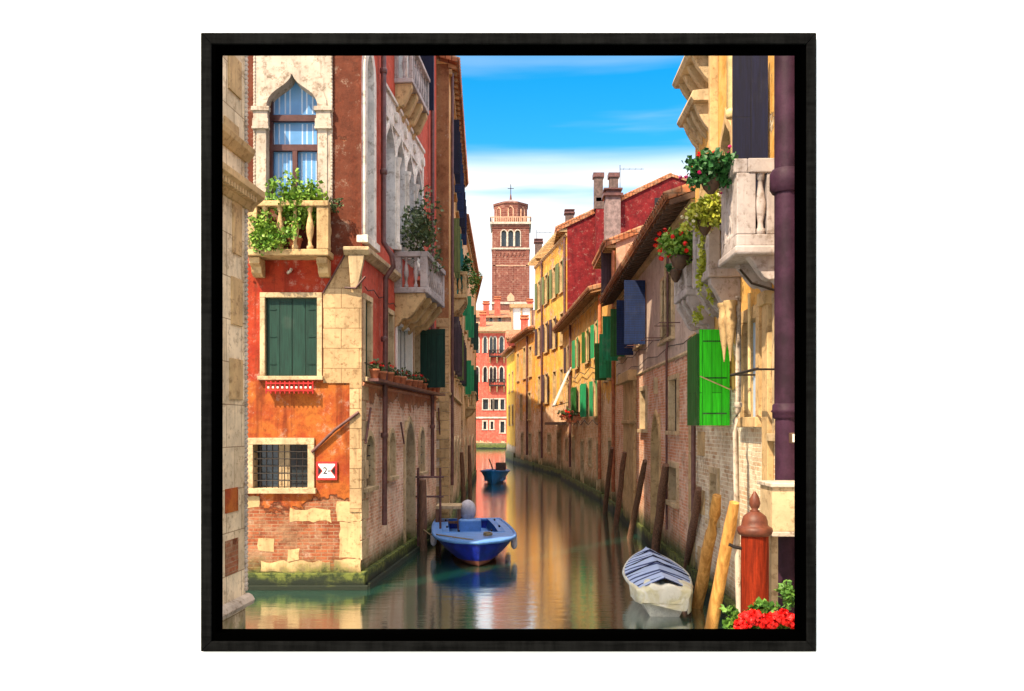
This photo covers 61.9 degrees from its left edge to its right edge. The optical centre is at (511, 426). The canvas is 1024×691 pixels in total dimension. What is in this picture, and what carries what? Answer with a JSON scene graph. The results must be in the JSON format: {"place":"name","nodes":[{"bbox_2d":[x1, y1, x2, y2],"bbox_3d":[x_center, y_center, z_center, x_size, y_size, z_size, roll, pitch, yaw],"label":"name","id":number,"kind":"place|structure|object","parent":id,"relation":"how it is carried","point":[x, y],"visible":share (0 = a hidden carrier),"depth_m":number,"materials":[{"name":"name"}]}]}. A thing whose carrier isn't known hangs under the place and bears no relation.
{"place":"outdoors","nodes":[
{"label":"outdoors","id":0,"kind":"place"},
{"bbox_2d":[245,449,725,628],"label":"canal water","id":1,"kind":"structure","parent":0,"point":[561,565],"depth_m":18.25,"materials":[{"name":"liquid"}]},
{"bbox_2d":[223,56,264,628],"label":"stone building","id":2,"kind":"structure","parent":1,"relation":"on","point":[243,195],"depth_m":12.59,"materials":[{"name":"stone"}]},
{"bbox_2d":[247,56,445,589],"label":"palazzo","id":3,"kind":"structure","parent":1,"relation":"in","point":[340,301],"depth_m":17.91,"materials":[{"name":"paint"}]},
{"bbox_2d":[248,209,300,255],"bbox_3d":[-5.074,-3.937,17.303,1.598,0.936,0.278,0,0,0],"label":"trailing plant","id":4,"kind":"object","parent":3,"relation":"on","point":[263,232],"visible":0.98,"depth_m":17.29,"materials":[{"name":"green plant"}]},
{"bbox_2d":[247,438,316,493],"bbox_3d":[-4.851,0.818,18.012,1.510,1.165,0.455,0,0,0],"label":"window","id":5,"kind":"structure","parent":3,"relation":"in","point":[275,465],"depth_m":17.95,"materials":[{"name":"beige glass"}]},
{"bbox_2d":[257,292,323,379],"bbox_3d":[-4.627,-1.890,17.920,1.365,1.836,0.280,0,0,0],"label":"window","id":6,"kind":"structure","parent":3,"relation":"in","point":[290,322],"depth_m":17.95,"materials":[{"name":"green wood"}]},
{"bbox_2d":[251,56,332,202],"bbox_3d":[-4.591,-6.573,17.990,1.691,4.004,0.460,0,0,0],"label":"window","id":7,"kind":"structure","parent":3,"relation":"in","point":[292,108],"depth_m":17.86,"materials":[{"name":"white stone"}]},
{"bbox_2d":[261,168,328,248],"bbox_3d":[-4.580,-4.456,17.621,1.589,1.645,0.800,0,0,0],"label":"balcony plant","id":8,"kind":"object","parent":3,"relation":"on","point":[298,195],"visible":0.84,"depth_m":17.48,"materials":[{"name":"green plant"}]},
{"bbox_2d":[316,462,336,479],"bbox_3d":[-3.880,0.926,17.862,0.438,0.385,0.036,0,0,0],"label":"sign","id":9,"kind":"object","parent":3,"relation":"attached to","point":[326,470],"visible":1,"depth_m":17.85,"materials":[{"name":"metal"}]},
{"bbox_2d":[329,198,343,212],"bbox_3d":[-3.761,-4.567,17.636,0.594,0.296,0.261,0,0,0],"label":"trailing plant","id":10,"kind":"object","parent":3,"relation":"on","point":[334,206],"visible":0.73,"depth_m":17.58,"materials":[{"name":"green plant"}]},
{"bbox_2d":[357,56,379,252],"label":"column","id":11,"kind":"structure","parent":3,"relation":"in","point":[368,237],"depth_m":18.71,"materials":[{"name":"stone"}]},
{"bbox_2d":[362,293,374,382],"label":"window","id":12,"kind":"structure","parent":3,"relation":"in","point":[367,301],"depth_m":18.57,"materials":[{"name":"beige stone"}]},
{"bbox_2d":[363,430,378,492],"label":"window","id":13,"kind":"structure","parent":3,"relation":"in","point":[370,485],"depth_m":18.84,"materials":[{"name":"beige stone"}]},
{"bbox_2d":[368,358,379,377],"bbox_3d":[-2.946,-1.242,18.277,0.239,0.444,0.320,0,0,0],"label":"flower pot","id":14,"kind":"object","parent":3,"relation":"on","point":[374,373],"visible":0.98,"depth_m":18.18,"materials":[{"name":"ceramic"}]},
{"bbox_2d":[374,362,386,379],"bbox_3d":[-2.928,-1.236,18.958,0.320,0.431,0.239,0,0,16],"label":"flower pot","id":15,"kind":"object","parent":3,"relation":"on","point":[382,374],"visible":0.69,"depth_m":18.89,"materials":[{"name":"orange ceramic"}]},
{"bbox_2d":[386,113,395,249],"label":"window","id":16,"kind":"structure","parent":3,"relation":"in","point":[390,140],"depth_m":20.95,"materials":[{"name":"stone"}]},
{"bbox_2d":[388,308,394,370],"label":"window","id":17,"kind":"structure","parent":3,"relation":"in","point":[391,314],"depth_m":20.80,"materials":[{"name":"beige stone"}]},
{"bbox_2d":[387,428,398,480],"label":"window","id":18,"kind":"structure","parent":3,"relation":"in","point":[391,454],"depth_m":20.93,"materials":[{"name":"stone"}]},
{"bbox_2d":[394,130,405,258],"bbox_3d":[-2.983,-5.932,21.654,0.360,3.164,1.170,0,0,5],"label":"window","id":19,"kind":"structure","parent":3,"relation":"in","point":[398,139],"depth_m":22.12,"materials":[{"name":"stone"}]},
{"bbox_2d":[395,324,412,377],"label":"window","id":20,"kind":"structure","parent":3,"relation":"in","point":[403,341],"depth_m":22.63,"materials":[{"name":"white glass"}]},
{"bbox_2d":[399,367,409,384],"bbox_3d":[-2.669,-1.249,21.128,0.320,0.458,0.239,0,0,-28],"label":"flower pot","id":21,"kind":"object","parent":3,"relation":"on","point":[403,375],"visible":0.82,"depth_m":21.05,"materials":[{"name":"orange ceramic"}]},
{"bbox_2d":[404,146,414,266],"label":"window","id":22,"kind":"structure","parent":3,"relation":"in","point":[408,157],"depth_m":23.29,"materials":[{"name":"stone"}]},
{"bbox_2d":[403,416,415,543],"bbox_3d":[-2.838,1.456,22.866,0.250,3.488,1.410,0,0,5],"label":"window","id":23,"kind":"structure","parent":3,"relation":"in","point":[409,448],"depth_m":23.42,"materials":[{"name":"brown wood"}]},
{"bbox_2d":[412,328,419,380],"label":"window","id":24,"kind":"structure","parent":3,"relation":"in","point":[416,341],"depth_m":24.16,"materials":[{"name":"grey glass"}]},
{"bbox_2d":[413,159,422,270],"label":"window","id":25,"kind":"structure","parent":3,"relation":"in","point":[418,180],"depth_m":24.26,"materials":[{"name":"stone"}]},
{"bbox_2d":[418,427,427,474],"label":"window","id":26,"kind":"structure","parent":3,"relation":"in","point":[421,438],"depth_m":24.87,"materials":[{"name":"beige stone"}]},
{"bbox_2d":[400,185,446,286],"bbox_3d":[-2.445,-4.871,22.233,1.288,2.822,2.542,0,0,-15],"label":"balcony tree","id":27,"kind":"object","parent":3,"relation":"on","point":[426,230],"visible":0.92,"depth_m":21.90,"materials":[{"name":"green plant"}]},
{"bbox_2d":[418,479,427,550],"bbox_3d":[-2.438,2.920,23.411,0.271,2.991,0.589,0,0,0],"label":"mooring pole","id":28,"kind":"object","parent":1,"relation":"in","point":[422,521],"visible":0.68,"depth_m":23.25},
{"bbox_2d":[415,467,443,550],"bbox_3d":[-2.258,2.512,23.400,0.772,2.777,0.070,0,0,0],"label":"mooring rail","id":29,"kind":"object","parent":1,"relation":"in","point":[439,477],"visible":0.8,"depth_m":23.37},
{"bbox_2d":[435,503,461,541],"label":"jetty","id":30,"kind":"object","parent":1,"relation":"in","point":[458,506],"visible":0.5,"depth_m":25.03,"materials":[{"name":"wood"}]},
{"bbox_2d":[436,56,468,517],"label":"brown house","id":31,"kind":"structure","parent":1,"relation":"on","point":[452,181],"depth_m":27.63,"materials":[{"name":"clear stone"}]},
{"bbox_2d":[450,435,452,516],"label":"window","id":32,"kind":"structure","parent":31,"relation":"in","point":[451,486],"depth_m":28.27,"materials":[{"name":"wood"}]},
{"bbox_2d":[457,435,458,498],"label":"window","id":33,"kind":"structure","parent":31,"relation":"in","point":[458,435],"depth_m":35.62,"materials":[{"name":"wood"}]},
{"bbox_2d":[461,252,473,278],"bbox_3d":[-1.690,-5.841,31.283,0.606,0.941,1.381,0,0,0],"label":"balcony plant","id":34,"kind":"object","parent":31,"relation":"on","point":[466,266],"visible":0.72,"depth_m":30.89,"materials":[{"name":"green plant"}]},
{"bbox_2d":[460,452,465,502],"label":"mooring pole","id":35,"kind":"object","parent":1,"relation":"in","point":[462,476],"visible":0.67,"depth_m":37.52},
{"bbox_2d":[416,500,516,566],"bbox_3d":[-1.467,3.060,23.300,3.060,1.680,5.719,0,0,-6],"label":"motorboat","id":36,"kind":"object","parent":1,"relation":"on","point":[478,542],"visible":0.99,"depth_m":21.83,"materials":[{"name":"blue plastic"}]},
{"bbox_2d":[468,445,471,497],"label":"mooring pole","id":37,"kind":"object","parent":1,"relation":"in","point":[469,474],"visible":0.73,"depth_m":40.23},
{"bbox_2d":[461,214,479,493],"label":"sand house","id":38,"kind":"structure","parent":1,"relation":"on","point":[469,392],"depth_m":46.00,"materials":[{"name":"beige stone"}]},
{"bbox_2d":[468,269,482,297],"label":"balcony plant","id":39,"kind":"object","parent":38,"relation":"on","point":[474,278],"visible":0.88,"depth_m":44.51,"materials":[{"name":"green plant"}]},
{"bbox_2d":[475,277,482,469],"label":"house","id":40,"kind":"structure","parent":1,"relation":"on","point":[477,293],"depth_m":58.30,"materials":[{"name":"brown stone"}]},
{"bbox_2d":[476,311,510,448],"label":"pink palazzo","id":41,"kind":"structure","parent":1,"relation":"on","point":[491,406],"depth_m":131.00,"materials":[{"name":"paint"}]},
{"bbox_2d":[480,459,509,483],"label":"motorboat","id":42,"kind":"object","parent":1,"relation":"on","point":[499,473],"visible":0.94,"depth_m":50.98,"materials":[{"name":"blue wood"}]},
{"bbox_2d":[476,296,533,321],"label":"roof terrace house","id":43,"kind":"structure","parent":1,"relation":"on","point":[497,314],"depth_m":151.50,"materials":[{"name":"brick"}]},
{"bbox_2d":[500,345,514,462],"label":"yellow house","id":44,"kind":"structure","parent":1,"relation":"on","point":[508,353],"depth_m":83.19,"materials":[{"name":"paint"}]},
{"bbox_2d":[505,315,528,346],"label":"orange rear house","id":45,"kind":"structure","parent":1,"relation":"on","point":[510,334],"depth_m":95.60,"materials":[{"name":"paint"}]},
{"bbox_2d":[508,325,534,468],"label":"gold house","id":46,"kind":"structure","parent":1,"relation":"on","point":[523,340],"depth_m":73.49,"materials":[{"name":"paint"}]},
{"bbox_2d":[522,346,525,379],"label":"window","id":47,"kind":"structure","parent":46,"relation":"in","point":[524,348],"depth_m":74.55,"materials":[{"name":"stone"}]},
{"bbox_2d":[528,344,531,377],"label":"window","id":48,"kind":"structure","parent":46,"relation":"in","point":[530,347],"depth_m":71.38,"materials":[{"name":"stone"}]},
{"bbox_2d":[528,432,531,461],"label":"window","id":49,"kind":"structure","parent":46,"relation":"in","point":[529,433],"depth_m":71.49,"materials":[{"name":"brown wood"}]},
{"bbox_2d":[552,283,603,500],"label":"ochre house","id":50,"kind":"structure","parent":1,"relation":"on","point":[578,325],"depth_m":44.27,"materials":[{"name":"paint"}]},
{"bbox_2d":[552,367,571,406],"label":"awning","id":51,"kind":"object","parent":50,"relation":"attached to","point":[560,389],"visible":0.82,"depth_m":51.52,"materials":[{"name":"fabric"}]},
{"bbox_2d":[563,344,568,373],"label":"window","id":52,"kind":"structure","parent":50,"relation":"in","point":[564,349],"depth_m":52.76,"materials":[{"name":"brown glass"}]},
{"bbox_2d":[572,434,574,478],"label":"window","id":53,"kind":"structure","parent":50,"relation":"in","point":[573,436],"depth_m":49.99,"materials":[{"name":"brown wood"}]},
{"bbox_2d":[568,410,581,420],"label":"flower box","id":54,"kind":"object","parent":50,"relation":"attached to","point":[572,416],"visible":0.94,"depth_m":45.50,"materials":[{"name":"ceramic"}]},
{"bbox_2d":[572,336,578,369],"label":"window","id":55,"kind":"structure","parent":50,"relation":"in","point":[577,338],"depth_m":48.24,"materials":[{"name":"green glass"}]},
{"bbox_2d":[580,439,583,482],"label":"window","id":56,"kind":"structure","parent":50,"relation":"in","point":[581,440],"depth_m":46.19,"materials":[{"name":"brown wood"}]},
{"bbox_2d":[580,381,587,418],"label":"window","id":57,"kind":"structure","parent":50,"relation":"in","point":[586,382],"depth_m":43.77,"materials":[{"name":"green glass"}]},
{"bbox_2d":[582,327,589,364],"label":"window","id":58,"kind":"structure","parent":50,"relation":"in","point":[588,329],"depth_m":44.05,"materials":[{"name":"beige glass"}]},
{"bbox_2d":[588,438,591,467],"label":"window","id":59,"kind":"structure","parent":50,"relation":"in","point":[589,439],"depth_m":43.19,"materials":[{"name":"brown wood"}]},
{"bbox_2d":[589,378,597,417],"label":"window","id":60,"kind":"structure","parent":50,"relation":"in","point":[595,381],"depth_m":41.25,"materials":[{"name":"green glass"}]},
{"bbox_2d":[590,320,597,359],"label":"window","id":61,"kind":"structure","parent":50,"relation":"in","point":[596,322],"depth_m":40.98,"materials":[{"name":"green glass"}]},
{"bbox_2d":[596,440,600,491],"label":"window","id":62,"kind":"structure","parent":50,"relation":"in","point":[598,481],"depth_m":40.40,"materials":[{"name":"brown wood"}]},
{"bbox_2d":[528,169,686,475],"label":"crimson gabled house","id":63,"kind":"structure","parent":1,"relation":"on","point":[566,274],"depth_m":58.67,"materials":[{"name":"paint"}]},
{"bbox_2d":[535,279,540,310],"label":"window","id":64,"kind":"structure","parent":63,"relation":"in","point":[539,281],"depth_m":67.09,"materials":[{"name":"beige glass"}]},
{"bbox_2d":[535,325,540,356],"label":"window","id":65,"kind":"structure","parent":63,"relation":"in","point":[539,327],"depth_m":67.09,"materials":[{"name":"beige glass"}]},
{"bbox_2d":[538,430,541,464],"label":"window","id":66,"kind":"structure","parent":63,"relation":"in","point":[539,431],"depth_m":66.79,"materials":[{"name":"brown wood"}]},
{"bbox_2d":[541,272,548,305],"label":"window","id":67,"kind":"structure","parent":63,"relation":"in","point":[547,274],"depth_m":64.13,"materials":[{"name":"beige glass"}]},
{"bbox_2d":[541,320,548,353],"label":"window","id":68,"kind":"structure","parent":63,"relation":"in","point":[547,322],"depth_m":64.13,"materials":[{"name":"beige glass"}]},
{"bbox_2d":[541,372,548,403],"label":"window","id":69,"kind":"structure","parent":63,"relation":"in","point":[547,373],"depth_m":64.13,"materials":[{"name":"beige glass"}]},
{"bbox_2d":[549,264,556,299],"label":"window","id":70,"kind":"structure","parent":63,"relation":"in","point":[552,273],"depth_m":61.28,"materials":[{"name":"beige glass"}]},
{"bbox_2d":[549,315,556,349],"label":"window","id":71,"kind":"structure","parent":63,"relation":"in","point":[552,336],"depth_m":61.28,"materials":[{"name":"beige glass"}]},
{"bbox_2d":[551,369,556,402],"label":"window","id":72,"kind":"structure","parent":63,"relation":"in","point":[554,372],"depth_m":61.16,"materials":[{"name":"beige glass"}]},
{"bbox_2d":[557,430,560,469],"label":"window","id":73,"kind":"structure","parent":63,"relation":"in","point":[558,431],"depth_m":59.67,"materials":[{"name":"brown wood"}]},
{"bbox_2d":[556,258,562,294],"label":"window","id":74,"kind":"structure","parent":63,"relation":"in","point":[561,261],"depth_m":58.69,"materials":[{"name":"beige glass"}]},
{"bbox_2d":[603,447,613,511],"bbox_3d":[3.708,2.502,33.299,0.200,3.488,2.783,0,0,-1],"label":"mooring pole","id":75,"kind":"object","parent":1,"relation":"in","point":[607,484],"visible":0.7,"depth_m":32.90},
{"bbox_2d":[592,188,642,511],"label":"gabled house","id":76,"kind":"structure","parent":1,"relation":"on","point":[615,245],"depth_m":35.00,"materials":[{"name":"brown stone"}]},
{"bbox_2d":[613,451,626,525],"bbox_3d":[3.626,2.595,29.015,0.211,3.538,1.490,0,0,-9],"label":"mooring pole","id":77,"kind":"object","parent":1,"relation":"in","point":[619,492],"visible":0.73,"depth_m":28.75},
{"bbox_2d":[627,459,646,538],"bbox_3d":[3.630,2.579,25.293,0.195,3.320,2.743,0,0,-4],"label":"mooring pole","id":78,"kind":"object","parent":1,"relation":"in","point":[631,529],"visible":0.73,"depth_m":24.86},
{"bbox_2d":[599,184,694,576],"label":"brick house","id":79,"kind":"structure","parent":1,"relation":"on","point":[647,334],"depth_m":24.15,"materials":[{"name":"brown brick"}]},
{"bbox_2d":[632,280,645,350],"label":"window","id":80,"kind":"structure","parent":79,"relation":"in","point":[641,345],"depth_m":25.70,"materials":[{"name":"grey glass"}]},
{"bbox_2d":[637,385,647,432],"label":"window","id":81,"kind":"structure","parent":79,"relation":"in","point":[643,390],"depth_m":26.53,"materials":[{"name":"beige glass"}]},
{"bbox_2d":[650,410,660,533],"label":"window","id":82,"kind":"structure","parent":79,"relation":"in","point":[655,447],"depth_m":24.27,"materials":[{"name":"brown wood"}]},
{"bbox_2d":[657,267,674,346],"bbox_3d":[4.035,-3.018,21.758,0.383,1.766,2.045,0,0,0],"label":"window","id":83,"kind":"structure","parent":79,"relation":"in","point":[662,342],"depth_m":22.52,"materials":[{"name":"grey glass"}]},
{"bbox_2d":[665,461,678,508],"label":"window","id":84,"kind":"structure","parent":79,"relation":"in","point":[672,501],"depth_m":21.34,"materials":[{"name":"beige stone"}]},
{"bbox_2d":[665,373,679,434],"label":"window","id":85,"kind":"structure","parent":79,"relation":"in","point":[673,380],"depth_m":21.34,"materials":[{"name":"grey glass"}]},
{"bbox_2d":[622,547,692,616],"bbox_3d":[2.861,3.129,17.110,1.310,1.041,4.031,0,0,4],"label":"rowing boat","id":86,"kind":"object","parent":1,"relation":"on","point":[660,585],"visible":1,"depth_m":15.52,"materials":[{"name":"wood"}]},
{"bbox_2d":[651,463,668,552],"bbox_3d":[3.737,2.597,21.857,0.255,3.414,2.308,0,0,0],"label":"mooring pole","id":87,"kind":"object","parent":1,"relation":"in","point":[659,516],"visible":0.68,"depth_m":21.43,"materials":[{"name":"wood"}]},
{"bbox_2d":[683,486,701,569],"bbox_3d":[3.854,2.683,18.572,0.207,2.964,3.092,0,0,5],"label":"mooring pole","id":88,"kind":"object","parent":1,"relation":"in","point":[693,523],"visible":0.61,"depth_m":17.85,"materials":[{"name":"wood"}]},
{"bbox_2d":[692,493,720,608],"bbox_3d":[3.512,2.759,15.732,0.247,3.167,1.722,0,0,-6],"label":"mooring pole","id":89,"kind":"object","parent":1,"relation":"in","point":[703,575],"visible":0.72,"depth_m":15.41,"materials":[{"name":"wood"}]},
{"bbox_2d":[704,501,738,628],"bbox_3d":[3.313,2.768,13.835,0.228,3.220,1.310,0,0,-15],"label":"mooring pole","id":90,"kind":"object","parent":1,"relation":"in","point":[719,581],"visible":0.68,"depth_m":13.57,"materials":[{"name":"wood"}]},
{"bbox_2d":[672,56,774,618],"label":"building","id":91,"kind":"structure","parent":1,"relation":"on","point":[730,361],"depth_m":14.05,"materials":[{"name":"beige stone"}]},
{"bbox_2d":[653,223,692,269],"bbox_3d":[3.174,-3.418,16.206,0.930,0.878,0.968,0,0,0],"label":"flower basket","id":92,"kind":"object","parent":91,"relation":"attached to","point":[678,245],"visible":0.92,"depth_m":16.05,"materials":[{"name":"green plant"}]},
{"bbox_2d":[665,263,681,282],"bbox_3d":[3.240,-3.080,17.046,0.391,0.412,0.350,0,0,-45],"label":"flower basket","id":93,"kind":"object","parent":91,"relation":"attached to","point":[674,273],"visible":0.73,"depth_m":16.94,"materials":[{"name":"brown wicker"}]},
{"bbox_2d":[692,305,704,325],"bbox_3d":[3.356,-2.015,15.351,0.235,0.419,0.458,0,0,15],"label":"trailing vine","id":94,"kind":"object","parent":91,"relation":"hanging from","point":[698,316],"visible":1,"depth_m":15.27,"materials":[{"name":"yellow plant"}]},
{"bbox_2d":[679,189,720,236],"bbox_3d":[3.150,-3.516,13.904,0.852,0.837,0.721,0,0,-27],"label":"flower basket","id":95,"kind":"object","parent":91,"relation":"attached to","point":[702,216],"visible":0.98,"depth_m":13.73,"materials":[{"name":"yellow plant"}]},
{"bbox_2d":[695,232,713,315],"bbox_3d":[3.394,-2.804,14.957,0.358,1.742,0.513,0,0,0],"label":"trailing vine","id":96,"kind":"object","parent":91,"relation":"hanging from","point":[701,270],"visible":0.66,"depth_m":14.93,"materials":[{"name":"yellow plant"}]},
{"bbox_2d":[678,145,738,193],"bbox_3d":[2.948,-3.710,12.365,1.008,0.651,0.909,0,0,0],"label":"flower basket","id":97,"kind":"object","parent":91,"relation":"attached to","point":[710,170],"visible":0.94,"depth_m":12.23,"materials":[{"name":"green plant"}]},
{"bbox_2d":[705,466,719,527],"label":"window","id":98,"kind":"structure","parent":91,"relation":"in","point":[714,473],"depth_m":16.60,"materials":[{"name":"beige stone"}]},
{"bbox_2d":[718,108,730,258],"bbox_3d":[3.980,-4.170,15.299,0.341,3.100,1.083,0,0,0],"label":"window","id":99,"kind":"structure","parent":91,"relation":"in","point":[725,137],"depth_m":15.51,"materials":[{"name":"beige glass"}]},
{"bbox_2d":[737,304,761,426],"bbox_3d":[3.865,-0.945,13.675,0.292,1.910,1.272,0,0,0],"label":"window","id":100,"kind":"structure","parent":91,"relation":"in","point":[745,419],"depth_m":13.87,"materials":[{"name":"stone"}]},
{"bbox_2d":[766,293,774,440],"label":"window","id":101,"kind":"structure","parent":91,"relation":"in","point":[769,436],"depth_m":12.41,"materials":[{"name":"beige stone"}]},
{"bbox_2d":[728,491,772,613],"bbox_3d":[2.827,2.480,9.986,0.452,3.440,0.407,0,0,-38],"label":"mooring post","id":102,"kind":"object","parent":1,"relation":"in","point":[754,530],"visible":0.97,"depth_m":9.87,"materials":[{"name":"red wood"}]},
{"bbox_2d":[757,56,793,613],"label":"plum house","id":103,"kind":"structure","parent":1,"relation":"on","point":[777,502],"depth_m":10.77,"materials":[{"name":"paint"}]},
{"bbox_2d":[490,184,530,309],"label":"bell tower","id":104,"kind":"structure","parent":0,"point":[510,226],"depth_m":186.00,"materials":[{"name":"brown brick"}]},
{"bbox_2d":[500,229,506,246],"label":"window","id":105,"kind":"structure","parent":104,"relation":"in","point":[503,234],"depth_m":186.78,"materials":[{"name":"white glass"}]},
{"bbox_2d":[507,229,513,246],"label":"window","id":106,"kind":"structure","parent":104,"relation":"in","point":[510,234],"depth_m":186.78,"materials":[{"name":"white glass"}]},
{"bbox_2d":[514,229,520,246],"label":"window","id":107,"kind":"structure","parent":104,"relation":"in","point":[517,233],"depth_m":186.78,"materials":[{"name":"white glass"}]},
{"bbox_2d":[0,0,1023,690],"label":"wall","id":108,"kind":"structure","parent":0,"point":[918,344],"depth_m":1.20,"materials":[{"name":"white paint"}]},
{"bbox_2d":[201,33,815,651],"bbox_3d":[-0.005,-0.118,1.210,0.861,0.866,0.033,0,0,0],"label":"picture frame","id":109,"kind":"object","parent":108,"relation":"attached to","point":[215,49],"visible":1,"depth_m":1.20,"materials":[{"name":"black wood"}]},
{"bbox_2d":[510,304,534,329],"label":"roof hut","id":110,"kind":"object","parent":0,"point":[517,310],"visible":0.48,"depth_m":104.00,"materials":[{"name":"white paint"}]},
{"bbox_2d":[457,56,694,309],"label":"sky","id":111,"kind":"structure","parent":0,"point":[540,126],"materials":[{"name":"blue"}]},
{"bbox_2d":[719,579,793,628],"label":"geraniums","id":112,"kind":"object","parent":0,"point":[752,617],"visible":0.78,"depth_m":6.03,"materials":[{"name":"red plant"}]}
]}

